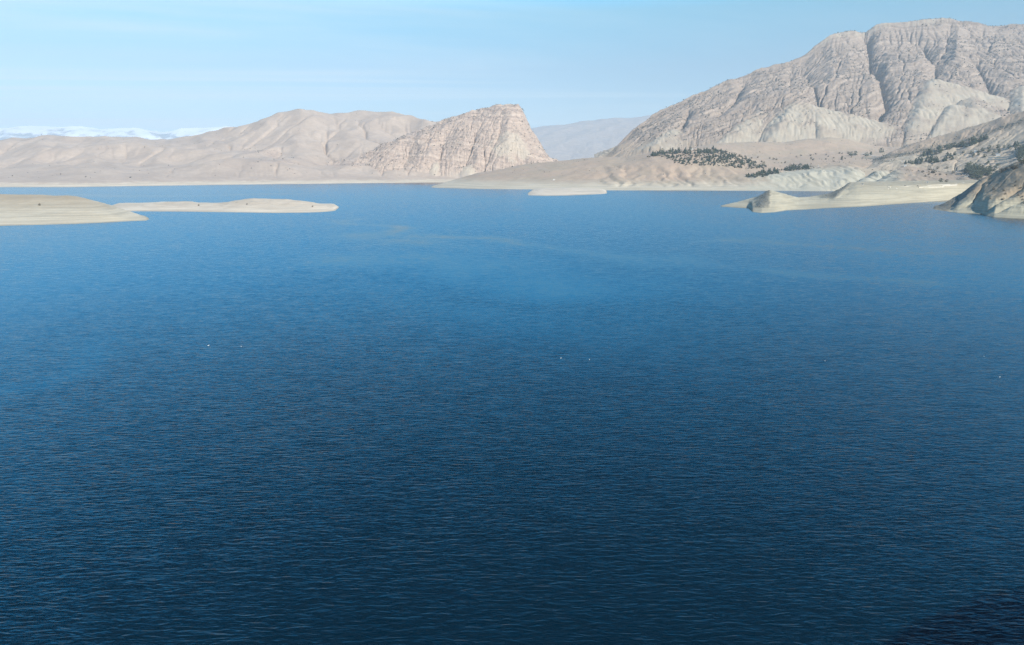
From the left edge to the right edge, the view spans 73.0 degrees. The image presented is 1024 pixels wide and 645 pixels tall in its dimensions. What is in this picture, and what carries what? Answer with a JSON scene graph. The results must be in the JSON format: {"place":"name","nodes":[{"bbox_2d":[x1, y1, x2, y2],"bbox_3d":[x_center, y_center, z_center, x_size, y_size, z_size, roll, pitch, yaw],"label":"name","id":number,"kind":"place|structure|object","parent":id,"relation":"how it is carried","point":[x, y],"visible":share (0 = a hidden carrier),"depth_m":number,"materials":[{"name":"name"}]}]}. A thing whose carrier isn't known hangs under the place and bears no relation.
{"place":"outdoors","nodes":[
{"label":"outdoors","id":0,"kind":"place"},
{"bbox_2d":[0,194,148,225],"bbox_3d":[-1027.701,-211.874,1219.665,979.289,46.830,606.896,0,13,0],"label":"peninsula","id":1,"kind":"object","parent":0,"point":[15,209],"visible":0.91,"depth_m":1069.26},
{"bbox_2d":[0,126,231,139],"bbox_3d":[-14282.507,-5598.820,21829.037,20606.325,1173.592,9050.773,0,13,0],"label":"snow mountains","id":2,"kind":"structure","parent":0,"point":[35,131],"depth_m":20301.45,"materials":[{"name":"white snow"}]},
{"bbox_2d":[112,198,338,212],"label":"pale island","id":3,"kind":"structure","parent":0,"point":[259,205],"depth_m":1316.39,"materials":[{"name":"beige sand"}]},
{"bbox_2d":[0,109,458,186],"bbox_3d":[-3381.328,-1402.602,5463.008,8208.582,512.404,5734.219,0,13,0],"label":"beige hills","id":4,"kind":"structure","parent":0,"point":[308,140],"depth_m":4101.02,"materials":[{"name":"beige stone"}]},
{"bbox_2d":[12,109,432,177],"bbox_3d":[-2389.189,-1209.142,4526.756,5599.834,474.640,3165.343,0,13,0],"label":"beige hill scrub","id":5,"kind":"object","parent":4,"relation":"on","point":[221,150],"visible":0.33,"depth_m":4061.87,"materials":[{"name":"plant"}]},
{"bbox_2d":[351,104,558,182],"bbox_3d":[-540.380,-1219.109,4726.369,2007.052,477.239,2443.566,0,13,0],"label":"rocky hill","id":6,"kind":"structure","parent":0,"point":[487,129],"depth_m":4026.37,"materials":[{"name":"beige stone"}]},
{"bbox_2d":[360,104,556,174],"bbox_3d":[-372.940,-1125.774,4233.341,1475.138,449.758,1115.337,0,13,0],"label":"rocky hill scrub","id":7,"kind":"object","parent":6,"relation":"on","point":[456,140],"visible":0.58,"depth_m":4086.49,"materials":[{"name":"green plant"}]},
{"bbox_2d":[0,183,1023,644],"bbox_3d":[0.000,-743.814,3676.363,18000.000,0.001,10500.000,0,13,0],"label":"lake","id":8,"kind":"structure","parent":0,"point":[400,413],"depth_m":222.07,"materials":[{"name":"blue liquid"}]},
{"bbox_2d":[0,0,1023,131],"label":"sky","id":9,"kind":"structure","parent":0,"point":[153,65],"materials":[{"name":"blue"}]},
{"bbox_2d":[528,188,606,195],"bbox_3d":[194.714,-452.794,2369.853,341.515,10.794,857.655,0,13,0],"label":"spit","id":10,"kind":"structure","parent":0,"point":[559,191],"depth_m":2171.09,"materials":[{"name":"beige sand"}]},
{"bbox_2d":[532,115,650,160],"bbox_3d":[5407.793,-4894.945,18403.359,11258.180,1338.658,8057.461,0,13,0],"label":"distant range","id":11,"kind":"structure","parent":0,"point":[581,139],"depth_m":16450.09,"materials":[{"name":"stone"}]},
{"bbox_2d":[432,137,993,190],"bbox_3d":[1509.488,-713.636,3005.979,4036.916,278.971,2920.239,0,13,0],"label":"lake shore land","id":12,"kind":"structure","parent":0,"point":[642,172],"depth_m":2740.34,"materials":[{"name":"soil"}]},
{"bbox_2d":[500,139,986,176],"bbox_3d":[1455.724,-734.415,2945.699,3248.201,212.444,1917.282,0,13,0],"label":"shore scrub","id":13,"kind":"object","parent":12,"relation":"on","point":[788,165],"visible":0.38,"depth_m":2805.16,"materials":[{"name":"green plant"}]},
{"bbox_2d":[647,149,997,179],"bbox_3d":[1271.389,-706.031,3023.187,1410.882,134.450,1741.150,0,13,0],"label":"undergrowth","id":14,"kind":"object","parent":12,"relation":"on","point":[749,165],"visible":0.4,"depth_m":2837.58,"materials":[{"name":"green plant"}]},
{"bbox_2d":[968,166,975,174],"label":"leafy tree","id":15,"kind":"object","parent":12,"relation":"on","point":[972,170],"visible":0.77,"depth_m":2293.42,"materials":[{"name":"green plant"}]},
{"bbox_2d":[984,168,992,174],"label":"leafy tree","id":16,"kind":"object","parent":12,"relation":"on","point":[988,172],"visible":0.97,"depth_m":2282.65,"materials":[{"name":"green plant"}]},
{"bbox_2d":[594,18,1023,157],"bbox_3d":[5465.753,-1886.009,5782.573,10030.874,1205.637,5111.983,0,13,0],"label":"limestone mountain","id":17,"kind":"structure","parent":0,"point":[927,112],"depth_m":4686.59,"materials":[{"name":"grey stone"}]},
{"bbox_2d":[613,18,1023,152],"bbox_3d":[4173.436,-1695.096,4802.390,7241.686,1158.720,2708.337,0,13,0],"label":"mountain scrub","id":18,"kind":"object","parent":17,"relation":"on","point":[844,85],"visible":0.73,"depth_m":4872.98,"materials":[{"name":"plant"}]},
{"bbox_2d":[722,180,977,212],"bbox_3d":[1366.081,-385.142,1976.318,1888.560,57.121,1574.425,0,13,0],"label":"pyramid headland","id":19,"kind":"structure","parent":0,"point":[866,193],"depth_m":1565.45,"materials":[{"name":"beige stone"}]},
{"bbox_2d":[861,111,1023,175],"bbox_3d":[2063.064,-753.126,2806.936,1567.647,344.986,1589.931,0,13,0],"label":"brown ridge","id":20,"kind":"structure","parent":0,"point":[1015,130],"depth_m":2620.59,"materials":[{"name":"soil"}]},
{"bbox_2d":[869,120,1021,170],"bbox_3d":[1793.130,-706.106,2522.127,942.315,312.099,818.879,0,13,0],"label":"ridge scrub","id":21,"kind":"object","parent":20,"relation":"on","point":[936,148],"visible":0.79,"depth_m":2708.57,"materials":[{"name":"green plant"}]},
{"bbox_2d":[933,159,1023,218],"bbox_3d":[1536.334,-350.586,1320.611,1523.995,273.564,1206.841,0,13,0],"label":"promontory","id":22,"kind":"structure","parent":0,"point":[974,198],"depth_m":1245.81,"materials":[{"name":"stone"}]}
]}

